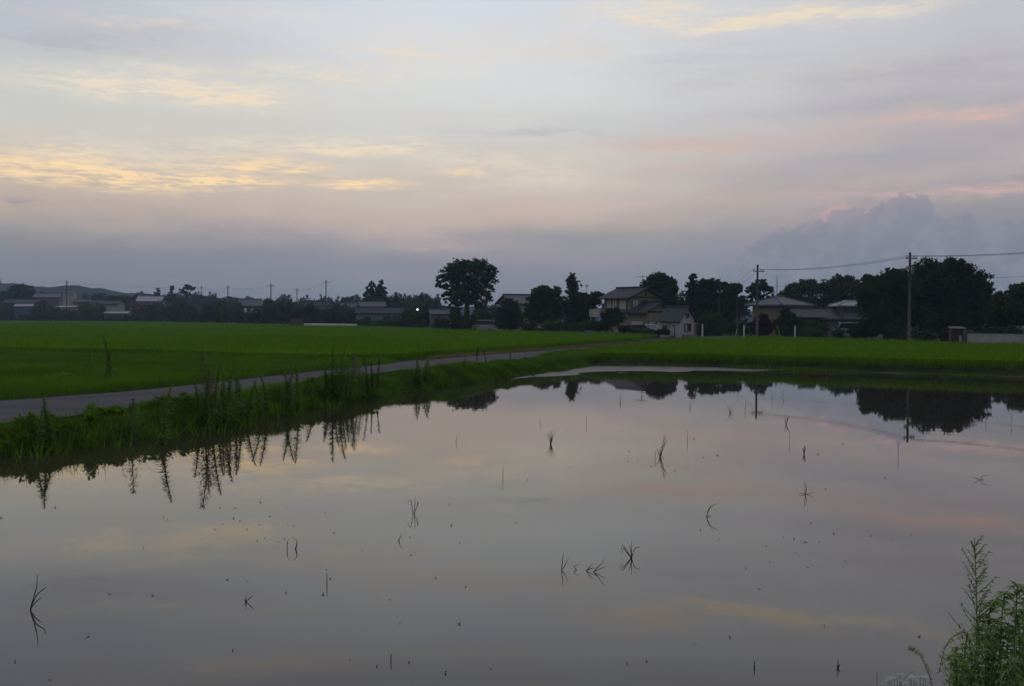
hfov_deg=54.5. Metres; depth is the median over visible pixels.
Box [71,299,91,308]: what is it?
house
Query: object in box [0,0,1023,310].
sky
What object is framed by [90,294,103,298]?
broadleaf tree
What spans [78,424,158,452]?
grass tuft
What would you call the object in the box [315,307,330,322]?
shrub
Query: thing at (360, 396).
tall weed
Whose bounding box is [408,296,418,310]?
broadleaf tree
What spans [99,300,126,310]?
house
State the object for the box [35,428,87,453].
grass tuft
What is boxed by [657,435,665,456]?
stubble sprig
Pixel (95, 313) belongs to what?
shrub
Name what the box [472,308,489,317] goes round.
broadleaf tree
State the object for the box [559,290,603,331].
broadleaf tree
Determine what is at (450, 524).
floating debris
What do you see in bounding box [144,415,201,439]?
tall weed
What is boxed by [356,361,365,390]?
tall weed
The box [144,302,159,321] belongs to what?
shrub
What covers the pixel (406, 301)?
broadleaf tree
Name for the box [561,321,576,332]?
shrub
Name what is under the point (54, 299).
house
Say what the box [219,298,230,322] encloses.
shrub
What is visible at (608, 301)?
window
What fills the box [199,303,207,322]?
shrub
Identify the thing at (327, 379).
tall weed
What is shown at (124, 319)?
shrub
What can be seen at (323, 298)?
broadleaf tree
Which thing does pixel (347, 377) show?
tall weed
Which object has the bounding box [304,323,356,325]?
guard rail
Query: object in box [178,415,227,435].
clump
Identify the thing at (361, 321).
shrub
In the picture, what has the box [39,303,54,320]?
shrub
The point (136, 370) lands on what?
meadow grass
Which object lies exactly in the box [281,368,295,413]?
tall weed
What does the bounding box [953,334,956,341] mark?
door
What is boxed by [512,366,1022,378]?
mud shore
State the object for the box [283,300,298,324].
shrub
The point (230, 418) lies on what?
tall weed
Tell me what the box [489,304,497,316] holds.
broadleaf tree
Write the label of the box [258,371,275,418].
tall weed
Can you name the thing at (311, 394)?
tall weed
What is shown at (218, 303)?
shrub
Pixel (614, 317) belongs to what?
shrub
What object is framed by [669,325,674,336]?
window
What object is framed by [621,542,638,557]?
stubble sprig
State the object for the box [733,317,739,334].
shrub
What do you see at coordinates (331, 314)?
shrub
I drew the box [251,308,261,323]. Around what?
shrub
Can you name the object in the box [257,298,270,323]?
shrub
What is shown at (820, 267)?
power cable
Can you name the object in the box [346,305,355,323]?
shrub
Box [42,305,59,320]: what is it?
shrub
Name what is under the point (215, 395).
tall weed
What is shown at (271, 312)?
shrub
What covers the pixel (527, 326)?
shrub
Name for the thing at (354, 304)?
house
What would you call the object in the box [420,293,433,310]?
broadleaf tree
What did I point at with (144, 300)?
house
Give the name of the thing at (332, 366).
tall weed
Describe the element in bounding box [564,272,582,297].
pine tree
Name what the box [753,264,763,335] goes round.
utility pole
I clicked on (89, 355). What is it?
tall weed
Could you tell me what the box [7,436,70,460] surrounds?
tall weed
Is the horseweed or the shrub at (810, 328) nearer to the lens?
the horseweed
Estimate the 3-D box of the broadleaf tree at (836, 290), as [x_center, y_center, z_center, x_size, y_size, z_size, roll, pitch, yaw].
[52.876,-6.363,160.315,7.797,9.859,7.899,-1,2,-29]
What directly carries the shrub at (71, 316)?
on the ground at (995, 370)
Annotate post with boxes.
[963,330,967,341]
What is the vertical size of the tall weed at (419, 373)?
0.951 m
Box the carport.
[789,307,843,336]
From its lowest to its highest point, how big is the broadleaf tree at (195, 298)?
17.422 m
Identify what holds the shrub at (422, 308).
on the ground at (995, 370)
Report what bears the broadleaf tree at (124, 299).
on the ground at (995, 370)
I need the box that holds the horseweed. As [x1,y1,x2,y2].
[938,535,1009,685]
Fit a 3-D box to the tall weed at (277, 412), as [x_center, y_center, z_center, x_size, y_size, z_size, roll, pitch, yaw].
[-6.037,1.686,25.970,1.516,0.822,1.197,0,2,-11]
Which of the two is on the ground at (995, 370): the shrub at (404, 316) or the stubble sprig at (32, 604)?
the shrub at (404, 316)
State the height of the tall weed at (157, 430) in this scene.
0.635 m
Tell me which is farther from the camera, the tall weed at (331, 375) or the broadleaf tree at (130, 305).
the broadleaf tree at (130, 305)
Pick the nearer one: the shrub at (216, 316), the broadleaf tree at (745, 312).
the broadleaf tree at (745, 312)
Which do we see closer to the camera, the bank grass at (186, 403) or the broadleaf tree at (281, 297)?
the bank grass at (186, 403)
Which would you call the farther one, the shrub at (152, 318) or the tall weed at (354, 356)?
the shrub at (152, 318)
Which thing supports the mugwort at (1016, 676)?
on the ground at (995, 370)
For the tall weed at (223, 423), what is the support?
on the ground at (995, 370)
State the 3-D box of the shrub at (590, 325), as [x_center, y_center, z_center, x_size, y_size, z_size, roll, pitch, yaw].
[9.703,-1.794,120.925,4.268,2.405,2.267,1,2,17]
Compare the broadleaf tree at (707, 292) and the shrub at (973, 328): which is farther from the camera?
the broadleaf tree at (707, 292)
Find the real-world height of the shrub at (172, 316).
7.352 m
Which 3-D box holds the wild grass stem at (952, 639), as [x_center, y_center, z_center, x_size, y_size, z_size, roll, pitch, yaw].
[1.569,1.640,3.542,0.144,1.239,0.035,0,1,0]
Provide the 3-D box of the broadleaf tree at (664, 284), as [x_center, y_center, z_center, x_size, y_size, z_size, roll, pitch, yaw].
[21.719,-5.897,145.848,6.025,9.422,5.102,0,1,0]
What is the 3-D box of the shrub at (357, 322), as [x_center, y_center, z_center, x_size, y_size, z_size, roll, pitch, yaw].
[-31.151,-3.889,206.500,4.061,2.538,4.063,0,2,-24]
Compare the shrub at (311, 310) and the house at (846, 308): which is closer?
the house at (846, 308)
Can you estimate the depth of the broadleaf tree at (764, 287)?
140.42 m
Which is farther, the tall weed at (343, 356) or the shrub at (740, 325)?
the shrub at (740, 325)
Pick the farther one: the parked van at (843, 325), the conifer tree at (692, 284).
the conifer tree at (692, 284)
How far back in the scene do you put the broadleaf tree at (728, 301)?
133.53 m
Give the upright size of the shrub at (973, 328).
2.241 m
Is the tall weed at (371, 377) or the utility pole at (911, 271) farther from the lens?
the utility pole at (911, 271)
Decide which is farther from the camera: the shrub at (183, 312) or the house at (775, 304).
the shrub at (183, 312)
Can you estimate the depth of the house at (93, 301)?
364.19 m
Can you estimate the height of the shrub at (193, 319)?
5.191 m
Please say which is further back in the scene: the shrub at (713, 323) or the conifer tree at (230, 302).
the conifer tree at (230, 302)
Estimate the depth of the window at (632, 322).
121.27 m
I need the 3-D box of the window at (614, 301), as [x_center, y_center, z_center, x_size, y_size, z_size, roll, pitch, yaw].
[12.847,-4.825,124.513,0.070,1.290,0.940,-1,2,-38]
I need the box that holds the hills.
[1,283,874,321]
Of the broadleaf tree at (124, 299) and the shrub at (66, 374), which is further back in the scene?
the broadleaf tree at (124, 299)
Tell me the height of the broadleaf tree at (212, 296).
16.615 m
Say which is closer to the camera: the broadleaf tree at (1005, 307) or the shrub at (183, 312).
the broadleaf tree at (1005, 307)
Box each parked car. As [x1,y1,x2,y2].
[615,324,649,333]
[644,324,659,336]
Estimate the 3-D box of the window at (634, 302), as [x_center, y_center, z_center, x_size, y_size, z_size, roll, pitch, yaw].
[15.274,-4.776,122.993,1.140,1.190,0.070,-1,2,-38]
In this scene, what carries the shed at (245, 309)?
on the ground at (995, 370)
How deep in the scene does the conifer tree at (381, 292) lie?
260.33 m
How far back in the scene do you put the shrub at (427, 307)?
178.13 m
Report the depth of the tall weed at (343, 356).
29.80 m
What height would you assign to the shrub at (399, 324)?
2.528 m
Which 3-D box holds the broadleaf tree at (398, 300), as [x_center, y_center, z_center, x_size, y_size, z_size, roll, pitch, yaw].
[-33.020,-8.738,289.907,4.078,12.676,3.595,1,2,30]
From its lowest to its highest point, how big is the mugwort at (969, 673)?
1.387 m
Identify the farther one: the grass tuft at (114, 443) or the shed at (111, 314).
the shed at (111, 314)
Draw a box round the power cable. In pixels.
[763,256,900,269]
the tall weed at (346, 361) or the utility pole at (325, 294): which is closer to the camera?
the tall weed at (346, 361)
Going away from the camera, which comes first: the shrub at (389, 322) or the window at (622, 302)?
the window at (622, 302)
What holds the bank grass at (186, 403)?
on the ground at (995, 370)
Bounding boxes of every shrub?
[0,303,12,320]
[13,316,28,320]
[30,300,46,320]
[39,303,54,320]
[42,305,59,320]
[45,372,76,378]
[54,310,68,320]
[64,311,80,320]
[75,303,91,320]
[88,302,106,320]
[96,305,105,320]
[99,368,117,376]
[114,315,132,321]
[129,303,146,314]
[129,313,141,320]
[140,313,149,321]
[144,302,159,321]
[147,308,163,321]
[153,301,165,321]
[157,298,174,321]
[167,306,181,321]
[178,303,193,321]
[188,311,199,322]
[195,312,202,322]
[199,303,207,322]
[200,303,217,322]
[210,300,227,322]
[212,304,224,322]
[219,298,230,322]
[231,302,243,322]
[235,307,250,322]
[244,308,255,323]
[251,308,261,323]
[255,305,262,323]
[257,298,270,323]
[261,299,276,323]
[265,301,277,323]
[266,304,279,323]
[274,301,286,323]
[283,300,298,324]
[286,306,302,324]
[299,302,319,322]
[312,309,323,322]
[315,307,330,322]
[323,305,338,323]
[333,303,341,323]
[337,304,348,323]
[340,302,350,323]
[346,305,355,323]
[354,319,365,325]
[359,317,372,325]
[370,319,383,326]
[381,318,397,326]
[393,319,407,326]
[398,304,410,326]
[403,309,429,327]
[417,305,428,320]
[422,301,430,312]
[432,317,449,328]
[444,308,470,329]
[458,315,477,329]
[470,306,494,323]
[491,298,524,330]
[517,319,538,330]
[537,318,565,331]
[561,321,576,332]
[575,319,608,331]
[596,306,627,332]
[617,325,670,334]
[677,288,686,302]
[695,311,735,335]
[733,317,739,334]
[735,318,752,335]
[748,313,773,336]
[771,306,802,336]
[796,319,829,337]
[830,327,845,338]
[846,319,881,339]
[881,326,911,340]
[911,328,946,340]
[933,327,949,341]
[966,325,985,332]
[979,322,1022,332]
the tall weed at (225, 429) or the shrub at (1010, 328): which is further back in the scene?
the shrub at (1010, 328)
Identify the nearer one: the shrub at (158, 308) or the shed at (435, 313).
the shed at (435, 313)
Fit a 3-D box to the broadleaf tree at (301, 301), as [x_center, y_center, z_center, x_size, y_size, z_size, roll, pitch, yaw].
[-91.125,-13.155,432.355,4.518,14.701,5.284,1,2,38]
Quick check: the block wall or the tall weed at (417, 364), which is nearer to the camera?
the tall weed at (417, 364)
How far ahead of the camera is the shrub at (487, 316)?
146.86 m
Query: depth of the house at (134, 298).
375.95 m
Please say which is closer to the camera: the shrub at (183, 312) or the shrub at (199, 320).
the shrub at (199, 320)
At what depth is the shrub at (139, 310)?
344.11 m
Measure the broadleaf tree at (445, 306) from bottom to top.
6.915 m
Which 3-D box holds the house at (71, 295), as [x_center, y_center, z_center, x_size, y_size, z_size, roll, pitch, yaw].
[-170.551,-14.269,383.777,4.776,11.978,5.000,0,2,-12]
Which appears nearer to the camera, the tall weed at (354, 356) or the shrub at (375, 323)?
the tall weed at (354, 356)
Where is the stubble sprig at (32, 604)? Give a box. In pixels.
[30,575,45,609]
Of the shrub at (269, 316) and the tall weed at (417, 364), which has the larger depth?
the shrub at (269, 316)
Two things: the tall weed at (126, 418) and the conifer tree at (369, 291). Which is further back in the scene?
the conifer tree at (369, 291)
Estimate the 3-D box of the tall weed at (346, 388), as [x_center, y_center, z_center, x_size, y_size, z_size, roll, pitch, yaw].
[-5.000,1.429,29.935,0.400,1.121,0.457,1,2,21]
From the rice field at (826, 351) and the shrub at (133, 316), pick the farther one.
the shrub at (133, 316)
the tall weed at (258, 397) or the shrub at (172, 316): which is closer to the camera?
the tall weed at (258, 397)
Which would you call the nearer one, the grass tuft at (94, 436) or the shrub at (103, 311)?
the grass tuft at (94, 436)
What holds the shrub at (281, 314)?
on the ground at (995, 370)
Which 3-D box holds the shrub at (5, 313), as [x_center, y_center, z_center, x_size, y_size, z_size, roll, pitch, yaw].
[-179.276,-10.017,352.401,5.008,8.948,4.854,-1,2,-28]
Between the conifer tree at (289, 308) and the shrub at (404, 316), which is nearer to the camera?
the shrub at (404, 316)
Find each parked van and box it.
[471,320,495,329]
[835,322,861,337]
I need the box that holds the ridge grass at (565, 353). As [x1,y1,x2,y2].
[537,336,1023,376]
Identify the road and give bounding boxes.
[0,336,740,424]
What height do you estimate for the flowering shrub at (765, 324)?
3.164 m
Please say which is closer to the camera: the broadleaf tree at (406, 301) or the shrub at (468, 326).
the shrub at (468, 326)
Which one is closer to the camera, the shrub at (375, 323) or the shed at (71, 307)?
the shrub at (375, 323)
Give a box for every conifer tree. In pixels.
[154,288,160,295]
[166,285,176,301]
[207,291,212,303]
[225,296,234,315]
[285,294,292,306]
[285,299,293,323]
[302,295,310,304]
[362,280,379,300]
[371,279,392,305]
[678,273,699,332]
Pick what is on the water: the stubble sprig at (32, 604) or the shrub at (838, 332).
the stubble sprig at (32, 604)
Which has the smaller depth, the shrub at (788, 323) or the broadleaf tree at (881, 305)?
the broadleaf tree at (881, 305)
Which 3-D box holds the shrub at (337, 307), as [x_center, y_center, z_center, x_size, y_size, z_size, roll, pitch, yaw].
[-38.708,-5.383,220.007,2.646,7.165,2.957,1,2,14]
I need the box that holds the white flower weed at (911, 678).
[884,673,927,685]
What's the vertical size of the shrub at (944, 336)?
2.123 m
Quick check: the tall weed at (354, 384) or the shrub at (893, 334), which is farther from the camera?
the shrub at (893, 334)
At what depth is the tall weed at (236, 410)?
23.94 m
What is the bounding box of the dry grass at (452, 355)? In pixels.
[421,341,631,359]
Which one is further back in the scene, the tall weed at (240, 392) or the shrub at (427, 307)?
the shrub at (427, 307)
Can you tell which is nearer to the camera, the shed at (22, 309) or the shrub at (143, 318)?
the shrub at (143, 318)
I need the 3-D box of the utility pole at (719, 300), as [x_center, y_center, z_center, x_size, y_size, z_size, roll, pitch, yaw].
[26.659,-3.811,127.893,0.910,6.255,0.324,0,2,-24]
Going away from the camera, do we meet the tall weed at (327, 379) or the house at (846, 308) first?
the tall weed at (327, 379)
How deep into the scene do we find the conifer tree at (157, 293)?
399.21 m
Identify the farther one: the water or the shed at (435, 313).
the shed at (435, 313)
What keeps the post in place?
on the ground at (995, 370)
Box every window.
[606,299,611,308]
[612,299,617,308]
[619,299,626,309]
[631,320,643,323]
[632,299,638,307]
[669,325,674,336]
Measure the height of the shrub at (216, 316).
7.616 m
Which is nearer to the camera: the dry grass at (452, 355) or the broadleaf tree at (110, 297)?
the dry grass at (452, 355)
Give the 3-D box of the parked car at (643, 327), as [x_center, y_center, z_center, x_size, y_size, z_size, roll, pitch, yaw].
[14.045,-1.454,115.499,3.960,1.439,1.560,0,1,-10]
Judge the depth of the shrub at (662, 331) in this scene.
110.23 m
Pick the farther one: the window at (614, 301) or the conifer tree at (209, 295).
the conifer tree at (209, 295)
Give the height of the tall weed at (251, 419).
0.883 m
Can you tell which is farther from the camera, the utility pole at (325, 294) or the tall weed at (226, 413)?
the utility pole at (325, 294)
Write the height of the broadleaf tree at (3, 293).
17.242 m
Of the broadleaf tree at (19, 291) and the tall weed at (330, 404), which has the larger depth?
the broadleaf tree at (19, 291)
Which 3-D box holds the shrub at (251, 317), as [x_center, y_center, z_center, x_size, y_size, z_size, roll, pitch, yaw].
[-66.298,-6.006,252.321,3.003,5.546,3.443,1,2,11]
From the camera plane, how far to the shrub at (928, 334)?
96.67 m
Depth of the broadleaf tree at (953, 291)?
97.39 m
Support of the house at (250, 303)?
on the ground at (995, 370)
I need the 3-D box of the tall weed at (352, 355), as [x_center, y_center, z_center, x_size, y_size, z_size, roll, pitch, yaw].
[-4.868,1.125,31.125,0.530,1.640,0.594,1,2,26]
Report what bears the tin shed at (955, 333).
on the ground at (995, 370)
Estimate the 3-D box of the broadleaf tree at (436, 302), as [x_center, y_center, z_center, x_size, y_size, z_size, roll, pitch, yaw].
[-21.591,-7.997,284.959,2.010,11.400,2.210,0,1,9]
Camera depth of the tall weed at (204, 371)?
22.51 m
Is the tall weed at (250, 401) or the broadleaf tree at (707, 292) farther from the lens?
the broadleaf tree at (707, 292)
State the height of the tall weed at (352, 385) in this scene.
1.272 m
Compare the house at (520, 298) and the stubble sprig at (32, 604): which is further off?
the house at (520, 298)
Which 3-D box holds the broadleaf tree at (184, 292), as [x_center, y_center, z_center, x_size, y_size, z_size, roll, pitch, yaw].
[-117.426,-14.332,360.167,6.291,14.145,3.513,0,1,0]
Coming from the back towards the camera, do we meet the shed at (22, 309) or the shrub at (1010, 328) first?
the shed at (22, 309)
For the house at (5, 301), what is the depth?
374.01 m
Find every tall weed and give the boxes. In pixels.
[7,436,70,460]
[13,434,67,458]
[31,408,46,452]
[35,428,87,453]
[37,395,57,450]
[40,405,62,449]
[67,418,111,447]
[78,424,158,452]
[85,346,92,367]
[92,417,122,440]
[94,414,149,431]
[101,335,112,378]
[103,351,112,376]
[123,397,142,444]
[135,420,183,440]
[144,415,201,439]
[150,384,174,443]
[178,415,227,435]
[186,411,249,434]
[191,380,205,424]
[195,354,218,430]
[196,371,214,425]
[197,368,215,429]
[209,362,225,428]
[215,370,237,426]
[215,377,227,427]
[217,380,230,425]
[224,408,264,427]
[226,374,237,425]
[227,412,266,425]
[231,372,244,424]
[232,376,249,422]
[241,381,256,422]
[252,380,267,419]
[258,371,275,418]
[259,397,306,417]
[269,393,292,413]
[274,399,313,415]
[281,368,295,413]
[282,367,295,413]
[292,361,303,411]
[305,374,317,407]
[319,392,344,408]
[321,371,328,402]
[323,366,331,402]
[326,345,339,404]
[327,362,339,402]
[330,372,339,402]
[336,347,347,400]
[337,368,345,403]
[338,358,348,398]
[343,361,352,400]
[343,372,350,400]
[347,382,370,401]
[348,366,356,401]
[349,352,360,398]
[349,368,358,397]
[351,353,364,399]
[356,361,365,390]
[363,357,372,398]
[370,362,372,390]
[376,358,380,389]
[412,358,419,383]
[417,365,423,384]
[422,357,429,379]
[501,367,523,378]
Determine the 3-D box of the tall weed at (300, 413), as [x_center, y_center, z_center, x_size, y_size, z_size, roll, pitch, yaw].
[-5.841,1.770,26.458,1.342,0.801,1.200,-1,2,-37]
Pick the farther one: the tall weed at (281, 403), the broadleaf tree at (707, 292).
the broadleaf tree at (707, 292)
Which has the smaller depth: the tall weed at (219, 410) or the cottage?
the tall weed at (219, 410)
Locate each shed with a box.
[14,303,38,318]
[58,305,79,311]
[104,311,131,320]
[243,308,256,323]
[427,308,449,325]
[947,326,966,341]
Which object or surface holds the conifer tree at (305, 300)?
on the ground at (995, 370)
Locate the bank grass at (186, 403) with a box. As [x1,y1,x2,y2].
[0,350,620,456]
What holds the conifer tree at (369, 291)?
on the ground at (995, 370)
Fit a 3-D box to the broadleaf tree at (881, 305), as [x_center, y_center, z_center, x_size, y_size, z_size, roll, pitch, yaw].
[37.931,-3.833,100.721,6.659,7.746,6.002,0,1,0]
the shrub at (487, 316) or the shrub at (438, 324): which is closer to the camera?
the shrub at (487, 316)
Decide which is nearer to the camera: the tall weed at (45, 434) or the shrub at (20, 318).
the tall weed at (45, 434)
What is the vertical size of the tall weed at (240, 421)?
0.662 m
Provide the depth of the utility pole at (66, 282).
349.54 m
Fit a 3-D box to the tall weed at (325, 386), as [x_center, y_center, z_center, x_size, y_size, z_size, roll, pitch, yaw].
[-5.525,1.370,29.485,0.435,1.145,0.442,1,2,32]
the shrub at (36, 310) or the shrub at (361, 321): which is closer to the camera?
the shrub at (361, 321)
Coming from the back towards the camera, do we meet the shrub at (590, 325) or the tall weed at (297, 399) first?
the shrub at (590, 325)
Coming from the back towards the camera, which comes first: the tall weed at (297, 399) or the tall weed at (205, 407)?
the tall weed at (297, 399)
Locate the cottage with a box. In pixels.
[656,305,697,337]
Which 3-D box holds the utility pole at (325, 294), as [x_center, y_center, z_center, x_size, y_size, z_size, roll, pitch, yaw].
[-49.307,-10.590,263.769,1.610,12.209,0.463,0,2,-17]
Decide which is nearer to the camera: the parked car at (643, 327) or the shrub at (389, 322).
the parked car at (643, 327)
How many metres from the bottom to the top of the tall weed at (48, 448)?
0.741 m
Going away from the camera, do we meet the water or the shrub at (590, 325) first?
the water
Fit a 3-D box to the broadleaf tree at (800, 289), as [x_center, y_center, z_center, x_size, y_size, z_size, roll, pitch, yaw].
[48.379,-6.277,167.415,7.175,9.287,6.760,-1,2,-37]
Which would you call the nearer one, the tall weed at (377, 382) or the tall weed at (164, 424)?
the tall weed at (164, 424)
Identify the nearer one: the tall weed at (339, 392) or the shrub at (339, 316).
the tall weed at (339, 392)
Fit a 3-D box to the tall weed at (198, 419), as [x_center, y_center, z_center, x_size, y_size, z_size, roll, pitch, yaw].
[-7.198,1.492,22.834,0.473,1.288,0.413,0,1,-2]
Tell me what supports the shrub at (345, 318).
on the ground at (995, 370)
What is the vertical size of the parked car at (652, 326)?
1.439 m
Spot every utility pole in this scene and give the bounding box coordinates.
[64,280,68,311]
[323,282,328,305]
[717,289,722,314]
[736,297,737,335]
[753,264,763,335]
[906,252,916,340]
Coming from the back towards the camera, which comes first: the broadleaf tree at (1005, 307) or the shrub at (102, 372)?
the broadleaf tree at (1005, 307)
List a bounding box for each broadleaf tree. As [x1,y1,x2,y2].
[0,291,6,306]
[5,283,36,298]
[82,292,89,298]
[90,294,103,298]
[104,295,119,299]
[119,295,130,310]
[123,294,131,310]
[178,284,195,306]
[188,291,203,308]
[198,296,207,308]
[205,293,217,304]
[276,294,291,304]
[297,296,305,305]
[318,296,332,300]
[349,294,359,301]
[393,292,404,305]
[404,294,414,312]
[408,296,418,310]
[417,294,424,311]
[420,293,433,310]
[433,296,439,307]
[435,257,498,324]
[440,305,456,321]
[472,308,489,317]
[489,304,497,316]
[521,285,563,323]
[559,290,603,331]
[639,271,680,304]
[692,277,722,320]
[715,281,748,334]
[739,306,750,321]
[743,279,773,302]
[776,278,820,306]
[811,273,860,306]
[854,267,919,339]
[899,256,995,339]
[981,282,1023,327]
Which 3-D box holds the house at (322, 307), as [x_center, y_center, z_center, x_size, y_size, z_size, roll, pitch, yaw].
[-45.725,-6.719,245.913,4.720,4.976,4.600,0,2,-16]
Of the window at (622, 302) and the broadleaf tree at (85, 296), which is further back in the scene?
the broadleaf tree at (85, 296)
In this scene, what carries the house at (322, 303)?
on the ground at (995, 370)
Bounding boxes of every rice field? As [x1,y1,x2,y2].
[0,320,654,361]
[586,334,1023,369]
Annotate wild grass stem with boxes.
[908,646,932,685]
[935,631,973,682]
[949,654,959,685]
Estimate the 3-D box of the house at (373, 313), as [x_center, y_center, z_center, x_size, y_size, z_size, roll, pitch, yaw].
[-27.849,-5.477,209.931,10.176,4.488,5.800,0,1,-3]
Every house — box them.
[1,299,46,320]
[33,293,62,307]
[62,290,76,304]
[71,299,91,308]
[88,299,108,306]
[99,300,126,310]
[130,294,152,309]
[136,296,165,312]
[237,298,263,309]
[303,301,334,307]
[317,306,331,309]
[337,302,357,323]
[354,306,404,326]
[358,301,386,305]
[494,294,541,330]
[589,275,667,335]
[744,296,814,335]
[818,300,866,336]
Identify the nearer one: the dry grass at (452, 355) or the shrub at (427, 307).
the dry grass at (452, 355)
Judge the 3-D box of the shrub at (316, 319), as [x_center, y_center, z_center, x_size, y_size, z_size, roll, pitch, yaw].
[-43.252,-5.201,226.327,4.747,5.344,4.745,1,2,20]
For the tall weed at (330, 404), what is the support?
on the ground at (995, 370)
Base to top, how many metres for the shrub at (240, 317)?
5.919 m
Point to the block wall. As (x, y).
(1004, 338)
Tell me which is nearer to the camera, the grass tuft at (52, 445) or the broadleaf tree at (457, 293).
the grass tuft at (52, 445)
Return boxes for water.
[0,370,1023,685]
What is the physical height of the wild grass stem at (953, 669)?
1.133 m
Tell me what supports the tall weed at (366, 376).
on the ground at (995, 370)
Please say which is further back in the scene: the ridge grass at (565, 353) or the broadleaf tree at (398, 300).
the broadleaf tree at (398, 300)
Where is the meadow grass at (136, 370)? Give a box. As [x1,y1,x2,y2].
[0,348,396,400]
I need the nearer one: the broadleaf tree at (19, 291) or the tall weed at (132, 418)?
the tall weed at (132, 418)
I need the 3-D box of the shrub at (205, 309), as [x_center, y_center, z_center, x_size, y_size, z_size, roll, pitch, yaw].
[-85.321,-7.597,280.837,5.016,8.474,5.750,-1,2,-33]
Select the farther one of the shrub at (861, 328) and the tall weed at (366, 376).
the shrub at (861, 328)
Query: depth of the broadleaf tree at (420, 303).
291.44 m
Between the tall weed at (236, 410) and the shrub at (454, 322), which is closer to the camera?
the tall weed at (236, 410)
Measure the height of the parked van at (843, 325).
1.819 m
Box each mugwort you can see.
[939,616,1003,685]
[974,579,1023,685]
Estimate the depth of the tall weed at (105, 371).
32.58 m
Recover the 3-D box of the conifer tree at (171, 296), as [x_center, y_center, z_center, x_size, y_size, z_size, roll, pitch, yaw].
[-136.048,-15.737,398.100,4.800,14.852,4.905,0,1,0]
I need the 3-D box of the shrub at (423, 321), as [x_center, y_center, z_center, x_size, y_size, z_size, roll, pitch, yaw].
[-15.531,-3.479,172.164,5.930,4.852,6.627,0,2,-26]
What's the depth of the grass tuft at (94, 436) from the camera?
19.84 m
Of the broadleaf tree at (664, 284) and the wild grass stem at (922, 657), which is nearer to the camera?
the wild grass stem at (922, 657)
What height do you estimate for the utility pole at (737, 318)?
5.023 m
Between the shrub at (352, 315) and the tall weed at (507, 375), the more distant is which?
the shrub at (352, 315)
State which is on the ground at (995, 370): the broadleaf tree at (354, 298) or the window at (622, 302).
the broadleaf tree at (354, 298)
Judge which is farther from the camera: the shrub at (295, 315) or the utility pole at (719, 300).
the shrub at (295, 315)
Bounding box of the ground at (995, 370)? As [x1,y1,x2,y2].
[0,319,1023,451]
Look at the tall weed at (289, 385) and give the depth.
26.51 m
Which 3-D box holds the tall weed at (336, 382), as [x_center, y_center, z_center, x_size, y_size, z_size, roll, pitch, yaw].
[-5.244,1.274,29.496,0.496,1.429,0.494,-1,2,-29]
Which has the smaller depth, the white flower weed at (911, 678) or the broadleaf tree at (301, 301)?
the white flower weed at (911, 678)
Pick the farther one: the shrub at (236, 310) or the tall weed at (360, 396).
the shrub at (236, 310)
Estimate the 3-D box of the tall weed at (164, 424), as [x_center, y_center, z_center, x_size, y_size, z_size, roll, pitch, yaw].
[-7.097,1.671,20.292,0.550,1.676,0.541,2,2,43]
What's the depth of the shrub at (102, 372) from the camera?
33.16 m
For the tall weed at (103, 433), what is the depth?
20.41 m
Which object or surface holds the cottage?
on the ground at (995, 370)
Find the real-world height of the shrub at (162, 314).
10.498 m
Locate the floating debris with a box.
[0,412,1015,679]
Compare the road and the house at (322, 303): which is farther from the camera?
the house at (322, 303)
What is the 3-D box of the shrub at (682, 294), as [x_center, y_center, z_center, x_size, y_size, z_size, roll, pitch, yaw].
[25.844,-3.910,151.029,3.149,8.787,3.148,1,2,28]
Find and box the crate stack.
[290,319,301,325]
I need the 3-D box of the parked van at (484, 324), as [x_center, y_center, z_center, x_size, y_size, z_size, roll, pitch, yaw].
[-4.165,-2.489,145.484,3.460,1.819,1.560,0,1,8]
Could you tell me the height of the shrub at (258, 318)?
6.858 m
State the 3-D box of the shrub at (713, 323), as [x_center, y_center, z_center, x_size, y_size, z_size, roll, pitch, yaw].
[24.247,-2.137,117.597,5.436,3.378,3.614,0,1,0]
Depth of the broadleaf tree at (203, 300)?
471.56 m
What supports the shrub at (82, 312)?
on the ground at (995, 370)
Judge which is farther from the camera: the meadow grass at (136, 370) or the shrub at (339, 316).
the shrub at (339, 316)
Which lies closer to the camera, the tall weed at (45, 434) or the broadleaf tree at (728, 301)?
the tall weed at (45, 434)
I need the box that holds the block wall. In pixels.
[967,333,1023,343]
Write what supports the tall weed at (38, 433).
on the ground at (995, 370)
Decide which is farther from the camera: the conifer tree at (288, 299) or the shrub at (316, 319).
the conifer tree at (288, 299)
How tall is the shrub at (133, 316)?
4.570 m
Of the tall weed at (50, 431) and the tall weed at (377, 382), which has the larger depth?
the tall weed at (377, 382)
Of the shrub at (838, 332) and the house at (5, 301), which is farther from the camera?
the house at (5, 301)
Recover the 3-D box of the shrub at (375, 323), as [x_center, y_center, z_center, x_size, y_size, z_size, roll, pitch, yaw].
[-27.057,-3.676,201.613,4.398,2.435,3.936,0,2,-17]
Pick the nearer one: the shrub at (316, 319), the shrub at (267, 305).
the shrub at (316, 319)
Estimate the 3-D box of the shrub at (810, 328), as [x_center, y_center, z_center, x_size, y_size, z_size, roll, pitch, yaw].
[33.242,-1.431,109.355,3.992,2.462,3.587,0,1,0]
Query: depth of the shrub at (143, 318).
322.90 m

